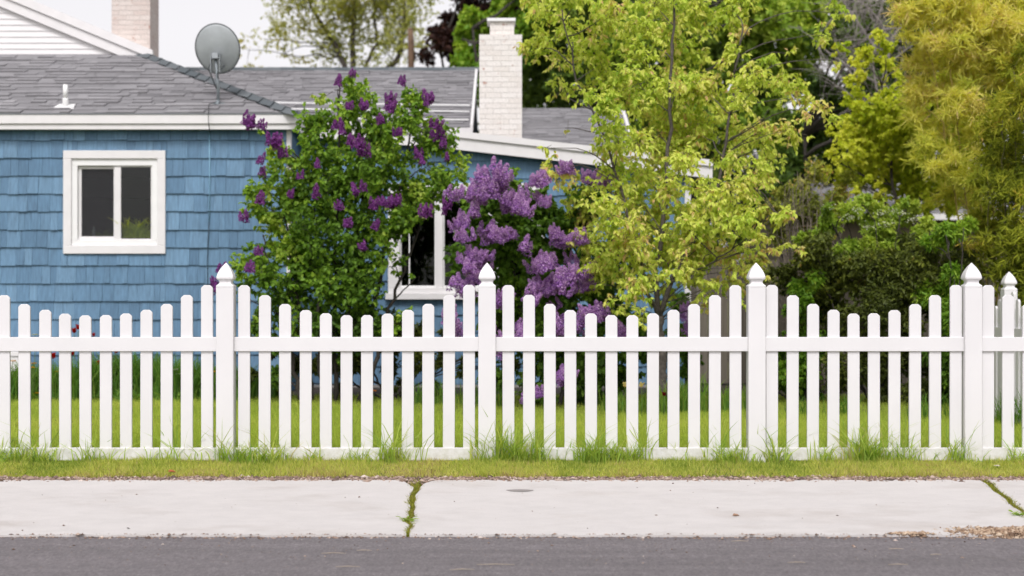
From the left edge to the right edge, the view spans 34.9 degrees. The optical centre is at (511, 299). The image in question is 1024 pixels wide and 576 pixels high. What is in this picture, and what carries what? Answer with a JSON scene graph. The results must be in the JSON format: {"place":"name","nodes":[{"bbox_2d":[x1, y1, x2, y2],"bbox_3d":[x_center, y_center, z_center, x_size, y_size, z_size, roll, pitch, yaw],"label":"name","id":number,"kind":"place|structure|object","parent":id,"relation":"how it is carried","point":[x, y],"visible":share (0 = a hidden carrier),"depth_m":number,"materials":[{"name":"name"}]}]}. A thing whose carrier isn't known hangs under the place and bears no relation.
{"place":"outdoors","nodes":[
{"label":"outdoors","id":0,"kind":"place"},
{"bbox_2d":[477,564,514,564],"bbox_3d":[-0.082,1.323,8.125,0.190,0.006,0.010,0,0,1],"label":"straw","id":1,"kind":"object","parent":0,"point":[495,564],"visible":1,"depth_m":8.12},
{"bbox_2d":[0,480,1023,536],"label":"sidewalk","id":2,"kind":"structure","parent":0,"point":[340,508],"depth_m":9.81,"materials":[{"name":"concrete"}]},
{"bbox_2d":[397,516,418,520],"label":"weed","id":3,"kind":"object","parent":2,"relation":"on","point":[408,519],"visible":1,"depth_m":9.48,"materials":[{"name":"green plant"}]},
{"bbox_2d":[402,478,422,536],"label":"joint weeds","id":4,"kind":"object","parent":2,"relation":"on","point":[412,497],"visible":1,"depth_m":9.95,"materials":[{"name":"green plant"}]},
{"bbox_2d":[507,489,532,491],"bbox_3d":[0.050,1.211,10.320,0.176,0.007,0.070,0,0,0],"label":"patch","id":5,"kind":"object","parent":2,"relation":"on","point":[519,490],"visible":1,"depth_m":10.31,"materials":[{"name":"grey concrete"}]},
{"bbox_2d":[982,479,1023,518],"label":"joint weeds","id":6,"kind":"object","parent":2,"relation":"on","point":[1003,496],"visible":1,"depth_m":10.13,"materials":[{"name":"green plant"}]},
{"bbox_2d":[1008,510,1023,514],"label":"weed","id":7,"kind":"object","parent":2,"relation":"on","point":[1014,513],"visible":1,"depth_m":9.64,"materials":[{"name":"green plant"}]},
{"bbox_2d":[0,536,1023,575],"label":"road","id":8,"kind":"structure","parent":0,"point":[419,556],"depth_m":8.44,"materials":[{"name":"grey asphalt"}]},
{"bbox_2d":[1,483,1023,574],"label":"road grit","id":9,"kind":"object","parent":8,"relation":"on","point":[458,537],"visible":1,"depth_m":9.12,"materials":[{"name":"grey gravel"}]},
{"bbox_2d":[885,530,934,536],"bbox_3d":[2.255,1.321,9.166,0.317,0.033,0.086,0,0,0],"label":"debris heap","id":10,"kind":"object","parent":8,"relation":"on","point":[922,533],"visible":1,"depth_m":9.15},
{"bbox_2d":[934,525,1023,538],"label":"debris heap","id":11,"kind":"object","parent":8,"relation":"on","point":[1008,532],"visible":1,"depth_m":9.18,"materials":[{"name":"beige gravel"}]},
{"bbox_2d":[4,302,1023,513],"bbox_3d":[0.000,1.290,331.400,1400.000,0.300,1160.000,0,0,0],"label":"ground","id":12,"kind":"structure","parent":0,"point":[706,475],"depth_m":11.29,"materials":[{"name":"soil"}]},
{"bbox_2d":[239,0,443,66],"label":"spring tree","id":13,"kind":"object","parent":12,"relation":"on","point":[346,13],"visible":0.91,"depth_m":39.95,"materials":[{"name":"green plant"}]},
{"bbox_2d":[0,0,712,389],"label":"house","id":14,"kind":"structure","parent":12,"relation":"on","point":[102,130],"depth_m":20.23,"materials":[{"name":"blue wood"}]},
{"bbox_2d":[90,229,113,235],"bbox_3d":[-5.017,-0.742,20.252,0.537,0.286,0.494,0,0,-29],"label":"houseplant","id":15,"kind":"object","parent":14,"relation":"on","point":[105,234],"visible":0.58,"depth_m":20.21,"materials":[{"name":"green plant"}]},
{"bbox_2d":[63,150,165,253],"bbox_3d":[-4.880,-1.193,20.012,1.254,1.267,0.115,0,0,0],"label":"window","id":16,"kind":"structure","parent":14,"relation":"in","point":[74,161],"depth_m":19.97,"materials":[{"name":"white paint"}]},
{"bbox_2d":[108,216,150,237],"bbox_3d":[-4.644,-0.816,20.168,0.780,0.413,0.762,0,0,23],"label":"houseplant","id":17,"kind":"object","parent":14,"relation":"on","point":[136,230],"visible":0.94,"depth_m":20.09,"materials":[{"name":"green plant"}]},
{"bbox_2d":[207,102,214,284],"bbox_3d":[-3.692,-0.881,19.843,0.093,3.140,0.598,0,0,-2],"label":"cable","id":18,"kind":"object","parent":14,"relation":"attached to","point":[209,192],"visible":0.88,"depth_m":19.96,"materials":[{"name":"black rubber"}]},
{"bbox_2d":[195,23,240,104],"bbox_3d":[-3.656,-2.897,20.181,0.572,1.033,0.303,0,0,0],"label":"satellite dish","id":19,"kind":"object","parent":14,"relation":"on","point":[217,49],"visible":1,"depth_m":20.15,"materials":[{"name":"metal"}]},
{"bbox_2d":[385,183,544,299],"bbox_3d":[-0.587,-0.747,20.980,2.079,1.499,0.160,0,0,0],"label":"window","id":20,"kind":"structure","parent":14,"relation":"in","point":[437,292],"depth_m":20.96,"materials":[{"name":"white paint"}]},
{"bbox_2d":[408,28,413,66],"bbox_3d":[-2.358,-2.595,38.000,0.190,7.471,0.200,0,0,0],"label":"utility pole","id":21,"kind":"object","parent":12,"relation":"on","point":[410,48],"visible":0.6,"depth_m":37.94,"materials":[{"name":"brown wood"}]},
{"bbox_2d":[414,0,519,66],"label":"plum tree","id":22,"kind":"object","parent":12,"relation":"on","point":[441,36],"visible":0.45,"depth_m":36.48,"materials":[{"name":"purple plant"}]},
{"bbox_2d":[449,0,546,101],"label":"maple tree","id":23,"kind":"object","parent":12,"relation":"on","point":[471,27],"visible":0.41,"depth_m":33.87,"materials":[{"name":"green plant"}]},
{"bbox_2d":[0,263,1023,462],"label":"picket fence","id":24,"kind":"object","parent":12,"relation":"on","point":[971,343],"visible":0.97,"depth_m":11.39,"materials":[{"name":"white plastic"}]},
{"bbox_2d":[0,454,1023,478],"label":"verge grass","id":25,"kind":"structure","parent":12,"relation":"on","point":[161,467],"depth_m":11.02,"materials":[{"name":"green plant"}]},
{"bbox_2d":[0,403,1023,464],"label":"grass","id":26,"kind":"structure","parent":12,"relation":"on","point":[867,452],"depth_m":11.33,"materials":[{"name":"green plant"}]},
{"bbox_2d":[0,473,1023,484],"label":"gravel edge","id":27,"kind":"object","parent":12,"relation":"on","point":[364,478],"visible":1,"depth_m":10.69,"materials":[{"name":"brown gravel"}]},
{"bbox_2d":[11,392,1021,461],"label":"lawn grass","id":28,"kind":"structure","parent":12,"relation":"on","point":[397,416],"depth_m":14.62,"materials":[{"name":"green plant"}]},
{"bbox_2d":[93,378,948,415],"bbox_3d":[0.000,1.136,19.500,24.000,0.001,7.800,0,0,0],"label":"flower bed","id":29,"kind":"object","parent":12,"relation":"on","point":[378,391],"depth_m":20.06,"materials":[{"name":"green plant"}]},
{"bbox_2d":[11,351,17,370],"bbox_3d":[-6.101,0.876,19.367,0.594,0.527,0.365,0,0,0],"label":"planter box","id":30,"kind":"object","parent":29,"relation":"on","point":[14,355],"visible":0.04,"depth_m":19.20,"materials":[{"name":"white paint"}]},
{"bbox_2d":[11,387,36,400],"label":"leafy clump","id":31,"kind":"object","parent":29,"relation":"on","point":[16,397],"visible":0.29,"depth_m":18.04,"materials":[{"name":"green plant"}]},
{"bbox_2d":[11,367,38,401],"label":"leafy clump","id":32,"kind":"object","parent":29,"relation":"on","point":[14,384],"visible":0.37,"depth_m":18.11,"materials":[{"name":"green plant"}]},
{"bbox_2d":[11,360,57,391],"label":"leafy clump","id":33,"kind":"object","parent":29,"relation":"on","point":[34,371],"visible":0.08,"depth_m":18.58,"materials":[{"name":"green plant"}]},
{"bbox_2d":[31,365,57,391],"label":"leafy clump","id":34,"kind":"object","parent":29,"relation":"on","point":[36,378],"visible":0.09,"depth_m":18.46,"materials":[{"name":"green plant"}]},
{"bbox_2d":[31,364,57,387],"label":"leafy clump","id":35,"kind":"object","parent":29,"relation":"on","point":[38,372],"visible":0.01,"depth_m":18.40,"materials":[{"name":"green plant"}]},
{"bbox_2d":[31,389,58,400],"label":"leafy clump","id":36,"kind":"object","parent":29,"relation":"on","point":[38,396],"visible":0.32,"depth_m":18.06,"materials":[{"name":"green plant"}]},
{"bbox_2d":[33,360,99,400],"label":"leafy clump","id":37,"kind":"object","parent":29,"relation":"on","point":[54,376],"visible":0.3,"depth_m":18.09,"materials":[{"name":"green plant"}]},
{"bbox_2d":[71,328,76,361],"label":"red flower","id":38,"kind":"object","parent":29,"relation":"on","point":[74,330],"visible":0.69,"depth_m":18.49,"materials":[{"name":"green plant"}]},
{"bbox_2d":[53,357,119,400],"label":"leafy clump","id":39,"kind":"object","parent":29,"relation":"on","point":[94,386],"visible":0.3,"depth_m":18.12,"materials":[{"name":"green plant"}]},
{"bbox_2d":[76,352,133,375],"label":"leafy clump","id":40,"kind":"object","parent":29,"relation":"on","point":[99,358],"visible":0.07,"depth_m":18.74,"materials":[{"name":"green plant"}]},
{"bbox_2d":[74,357,137,395],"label":"leafy clump","id":41,"kind":"object","parent":29,"relation":"on","point":[98,367],"visible":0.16,"depth_m":18.26,"materials":[{"name":"green plant"}]},
{"bbox_2d":[92,353,139,396],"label":"leafy clump","id":42,"kind":"object","parent":29,"relation":"on","point":[117,369],"visible":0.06,"depth_m":18.65,"materials":[{"name":"green plant"}]},
{"bbox_2d":[98,351,138,381],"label":"leafy clump","id":43,"kind":"object","parent":29,"relation":"on","point":[119,361],"visible":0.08,"depth_m":18.74,"materials":[{"name":"green plant"}]},
{"bbox_2d":[93,352,160,396],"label":"leafy clump","id":44,"kind":"object","parent":29,"relation":"on","point":[135,386],"visible":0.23,"depth_m":18.54,"materials":[{"name":"green plant"}]},
{"bbox_2d":[112,388,154,401],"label":"leafy clump","id":45,"kind":"object","parent":29,"relation":"on","point":[116,396],"visible":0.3,"depth_m":17.94,"materials":[{"name":"green plant"}]},
{"bbox_2d":[113,354,176,377],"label":"leafy clump","id":46,"kind":"object","parent":29,"relation":"on","point":[139,363],"visible":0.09,"depth_m":18.66,"materials":[{"name":"green plant"}]},
{"bbox_2d":[132,354,177,398],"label":"leafy clump","id":47,"kind":"object","parent":29,"relation":"on","point":[154,378],"visible":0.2,"depth_m":18.46,"materials":[{"name":"green plant"}]},
{"bbox_2d":[135,352,196,379],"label":"leafy clump","id":48,"kind":"object","parent":29,"relation":"on","point":[159,360],"visible":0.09,"depth_m":18.54,"materials":[{"name":"green plant"}]},
{"bbox_2d":[153,390,195,401],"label":"leafy clump","id":49,"kind":"object","parent":29,"relation":"on","point":[174,396],"visible":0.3,"depth_m":17.98,"materials":[{"name":"green plant"}]},
{"bbox_2d":[153,352,200,399],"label":"leafy clump","id":50,"kind":"object","parent":29,"relation":"on","point":[158,391],"visible":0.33,"depth_m":18.19,"materials":[{"name":"green plant"}]},
{"bbox_2d":[153,358,214,399],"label":"leafy clump","id":51,"kind":"object","parent":29,"relation":"on","point":[197,381],"visible":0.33,"depth_m":18.28,"materials":[{"name":"green plant"}]},
{"bbox_2d":[193,389,215,399],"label":"leafy clump","id":52,"kind":"object","parent":29,"relation":"on","point":[194,396],"visible":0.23,"depth_m":18.09,"materials":[{"name":"green plant"}]},
{"bbox_2d":[196,366,252,400],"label":"leafy clump","id":53,"kind":"object","parent":29,"relation":"on","point":[214,387],"visible":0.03,"depth_m":18.07,"materials":[{"name":"green plant"}]},
{"bbox_2d":[194,360,258,391],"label":"leafy clump","id":54,"kind":"object","parent":29,"relation":"on","point":[213,373],"visible":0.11,"depth_m":18.41,"materials":[{"name":"green plant"}]},
{"bbox_2d":[236,364,271,397],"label":"leafy clump","id":55,"kind":"object","parent":29,"relation":"on","point":[253,390],"visible":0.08,"depth_m":18.40,"materials":[{"name":"green plant"}]},
{"bbox_2d":[250,368,273,397],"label":"leafy clump","id":56,"kind":"object","parent":29,"relation":"on","point":[252,384],"visible":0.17,"depth_m":18.42,"materials":[{"name":"green plant"}]},
{"bbox_2d":[250,377,293,399],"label":"leafy clump","id":57,"kind":"object","parent":29,"relation":"on","point":[274,393],"visible":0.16,"depth_m":18.47,"materials":[{"name":"green plant"}]},
{"bbox_2d":[209,67,472,403],"bbox_3d":[-1.779,-0.645,17.480,2.715,3.588,1.696,0,0,0],"label":"lilac bush","id":58,"kind":"object","parent":29,"relation":"on","point":[310,262],"visible":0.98,"depth_m":17.50,"materials":[{"name":"green plant"}]},
{"bbox_2d":[397,383,440,404],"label":"leafy clump","id":59,"kind":"object","parent":29,"relation":"on","point":[417,399],"visible":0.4,"depth_m":17.40,"materials":[{"name":"green plant"}]},
{"bbox_2d":[236,307,638,399],"bbox_3d":[-0.750,0.637,18.232,4.596,1.126,1.053,0,0,0],"label":"shrub","id":60,"kind":"object","parent":29,"relation":"on","point":[438,365],"visible":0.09,"depth_m":18.15,"materials":[{"name":"green plant"}]},
{"bbox_2d":[434,376,458,404],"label":"leafy clump","id":61,"kind":"object","parent":29,"relation":"on","point":[441,394],"visible":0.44,"depth_m":17.35,"materials":[{"name":"green plant"}]},
{"bbox_2d":[455,382,477,405],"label":"leafy clump","id":62,"kind":"object","parent":29,"relation":"on","point":[476,400],"visible":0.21,"depth_m":17.19,"materials":[{"name":"green plant"}]},
{"bbox_2d":[476,385,520,408],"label":"leafy clump","id":63,"kind":"object","parent":29,"relation":"on","point":[500,399],"visible":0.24,"depth_m":16.90,"materials":[{"name":"green plant"}]},
{"bbox_2d":[441,156,686,407],"bbox_3d":[0.595,-0.077,17.001,2.652,2.729,1.863,0,0,0],"label":"lilac bush","id":64,"kind":"object","parent":29,"relation":"on","point":[502,246],"visible":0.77,"depth_m":16.59,"materials":[{"name":"purple plant"}]},
{"bbox_2d":[598,389,624,412],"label":"leafy clump","id":65,"kind":"object","parent":29,"relation":"on","point":[602,403],"visible":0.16,"depth_m":16.19,"materials":[{"name":"green plant"}]},
{"bbox_2d":[721,386,745,410],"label":"leafy clump","id":66,"kind":"object","parent":29,"relation":"on","point":[728,398],"visible":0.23,"depth_m":16.49,"materials":[{"name":"green plant"}]},
{"bbox_2d":[741,383,779,409],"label":"leafy clump","id":67,"kind":"object","parent":29,"relation":"on","point":[744,402],"visible":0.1,"depth_m":16.56,"materials":[{"name":"green plant"}]},
{"bbox_2d":[739,155,858,295],"bbox_3d":[3.593,-0.338,20.335,1.631,2.965,0.887,0,0,-41],"label":"shrub","id":68,"kind":"object","parent":29,"relation":"on","point":[778,194],"visible":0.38,"depth_m":20.28,"materials":[{"name":"green plant"}]},
{"bbox_2d":[778,267,826,401],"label":"shrub","id":69,"kind":"object","parent":29,"relation":"on","point":[800,289],"visible":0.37,"depth_m":17.56,"materials":[{"name":"green plant"}]},
{"bbox_2d":[761,168,848,392],"bbox_3d":[3.571,-0.240,19.832,1.260,2.769,1.410,0,0,0],"label":"shrub","id":70,"kind":"object","parent":29,"relation":"on","point":[797,226],"visible":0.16,"depth_m":19.68,"materials":[{"name":"green plant"}]},
{"bbox_2d":[691,260,1020,382],"bbox_3d":[4.524,0.296,21.532,4.724,1.628,0.076,0,0,0],"label":"board fence","id":71,"kind":"object","parent":29,"relation":"on","point":[724,333],"visible":0.09,"depth_m":21.50,"materials":[{"name":"brown wood"}]},
{"bbox_2d":[791,191,953,333],"bbox_3d":[4.140,-0.047,18.619,1.887,2.388,1.066,0,0,0],"label":"shrub","id":72,"kind":"object","parent":29,"relation":"on","point":[878,222],"visible":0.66,"depth_m":18.63,"materials":[{"name":"green plant"}]},
{"bbox_2d":[763,229,982,405],"bbox_3d":[3.950,0.264,17.672,2.193,2.068,1.464,0,0,-22],"label":"shrub","id":73,"kind":"object","parent":29,"relation":"on","point":[887,289],"visible":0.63,"depth_m":17.39,"materials":[{"name":"green plant"}]},
{"bbox_2d":[823,27,977,387],"bbox_3d":[5.031,-1.151,21.004,2.202,4.592,1.753,0,0,0],"label":"yellow green tree","id":74,"kind":"object","parent":29,"relation":"on","point":[873,138],"visible":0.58,"depth_m":20.75,"materials":[{"name":"green plant"}]},
{"bbox_2d":[909,215,979,405],"bbox_3d":[4.824,0.157,17.008,1.212,2.140,1.206,0,0,0],"label":"shrub","id":75,"kind":"object","parent":29,"relation":"on","point":[947,235],"visible":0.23,"depth_m":17.15,"materials":[{"name":"green plant"}]},
{"bbox_2d":[879,0,1023,303],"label":"golden bamboo","id":76,"kind":"object","parent":29,"relation":"on","point":[998,24],"visible":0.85,"depth_m":18.61,"materials":[{"name":"yellow plant"}]},
{"bbox_2d":[954,40,1023,305],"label":"green bamboo","id":77,"kind":"object","parent":29,"relation":"on","point":[1000,175],"visible":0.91,"depth_m":17.45,"materials":[{"name":"green plant"}]},
{"bbox_2d":[520,0,653,111],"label":"dark tree","id":78,"kind":"object","parent":12,"relation":"on","point":[536,75],"visible":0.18,"depth_m":34.45,"materials":[{"name":"green plant"}]},
{"bbox_2d":[617,397,641,414],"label":"leafy clump","id":79,"kind":"object","parent":12,"relation":"on","point":[622,406],"visible":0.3,"depth_m":15.99,"materials":[{"name":"green plant"}]},
{"bbox_2d":[621,397,646,415],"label":"leafy clump","id":80,"kind":"object","parent":12,"relation":"on","point":[641,407],"visible":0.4,"depth_m":15.96,"materials":[{"name":"green plant"}]},
{"bbox_2d":[642,383,684,415],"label":"leafy clump","id":81,"kind":"object","parent":12,"relation":"on","point":[663,408],"visible":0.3,"depth_m":15.88,"materials":[{"name":"green plant"}]},
{"bbox_2d":[659,380,708,414],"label":"leafy clump","id":82,"kind":"object","parent":12,"relation":"on","point":[682,405],"visible":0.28,"depth_m":16.05,"materials":[{"name":"green plant"}]},
{"bbox_2d":[513,0,855,398],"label":"young tree","id":83,"kind":"object","parent":12,"relation":"on","point":[688,257],"visible":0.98,"depth_m":16.24,"materials":[{"name":"green plant"}]},
{"bbox_2d":[679,373,708,413],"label":"leafy clump","id":84,"kind":"object","parent":12,"relation":"on","point":[703,396],"visible":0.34,"depth_m":16.23,"materials":[{"name":"green plant"}]},
{"bbox_2d":[700,376,728,412],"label":"leafy clump","id":85,"kind":"object","parent":12,"relation":"on","point":[726,402],"visible":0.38,"depth_m":16.25,"materials":[{"name":"green plant"}]},
{"bbox_2d":[601,0,848,294],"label":"green tree","id":86,"kind":"object","parent":12,"relation":"on","point":[803,17],"visible":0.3,"depth_m":29.95,"materials":[{"name":"green plant"}]},
{"bbox_2d":[476,0,1023,272],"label":"wood","id":87,"kind":"object","parent":12,"relation":"on","point":[716,49],"visible":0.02,"depth_m":43.93,"materials":[{"name":"green plant"}]},
{"bbox_2d":[783,394,824,415],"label":"leafy clump","id":88,"kind":"object","parent":12,"relation":"on","point":[801,407],"visible":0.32,"depth_m":15.88,"materials":[{"name":"green plant"}]},
{"bbox_2d":[822,395,863,414],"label":"leafy clump","id":89,"kind":"object","parent":12,"relation":"on","point":[843,406],"visible":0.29,"depth_m":15.88,"materials":[{"name":"green plant"}]},
{"bbox_2d":[749,1,938,225],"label":"dark tree","id":90,"kind":"object","parent":12,"relation":"on","point":[810,148],"visible":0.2,"depth_m":27.91,"materials":[{"name":"green plant"}]},
{"bbox_2d":[784,0,939,205],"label":"bare tree","id":91,"kind":"object","parent":12,"relation":"on","point":[876,19],"visible":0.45,"depth_m":24.97,"materials":[{"name":"grey plant"}]},
{"bbox_2d":[906,391,948,418],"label":"leafy clump","id":92,"kind":"object","parent":12,"relation":"on","point":[924,413],"visible":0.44,"depth_m":15.38,"materials":[{"name":"green plant"}]},
{"bbox_2d":[994,394,1014,422],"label":"leafy clump","id":93,"kind":"object","parent":12,"relation":"on","point":[998,413],"visible":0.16,"depth_m":14.87,"materials":[{"name":"green plant"}]},
{"bbox_2d":[994,272,1021,424],"bbox_3d":[4.600,0.491,14.048,0.122,1.497,4.626,0,0,0],"label":"picket fence","id":94,"kind":"object","parent":12,"relation":"on","point":[1008,282],"visible":0.36,"depth_m":15.01,"materials":[{"name":"white plastic"}]},
{"bbox_2d":[994,387,1021,425],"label":"leafy clump","id":95,"kind":"object","parent":12,"relation":"on","point":[1016,418],"visible":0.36,"depth_m":14.59,"materials":[{"name":"green plant"}]},
{"bbox_2d":[33,0,1023,300],"label":"sky","id":96,"kind":"structure","parent":0,"point":[180,21],"materials":[{"name":"white"}]},
{"bbox_2d":[668,291,704,391],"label":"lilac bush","id":97,"kind":"object","parent":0,"point":[683,327],"visible":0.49,"depth_m":19.36,"materials":[{"name":"plant"}]},
{"bbox_2d":[732,153,1023,261],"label":"house","id":98,"kind":"structure","parent":0,"point":[854,228],"depth_m":31.00,"materials":[{"name":"grey concrete"}]}
]}

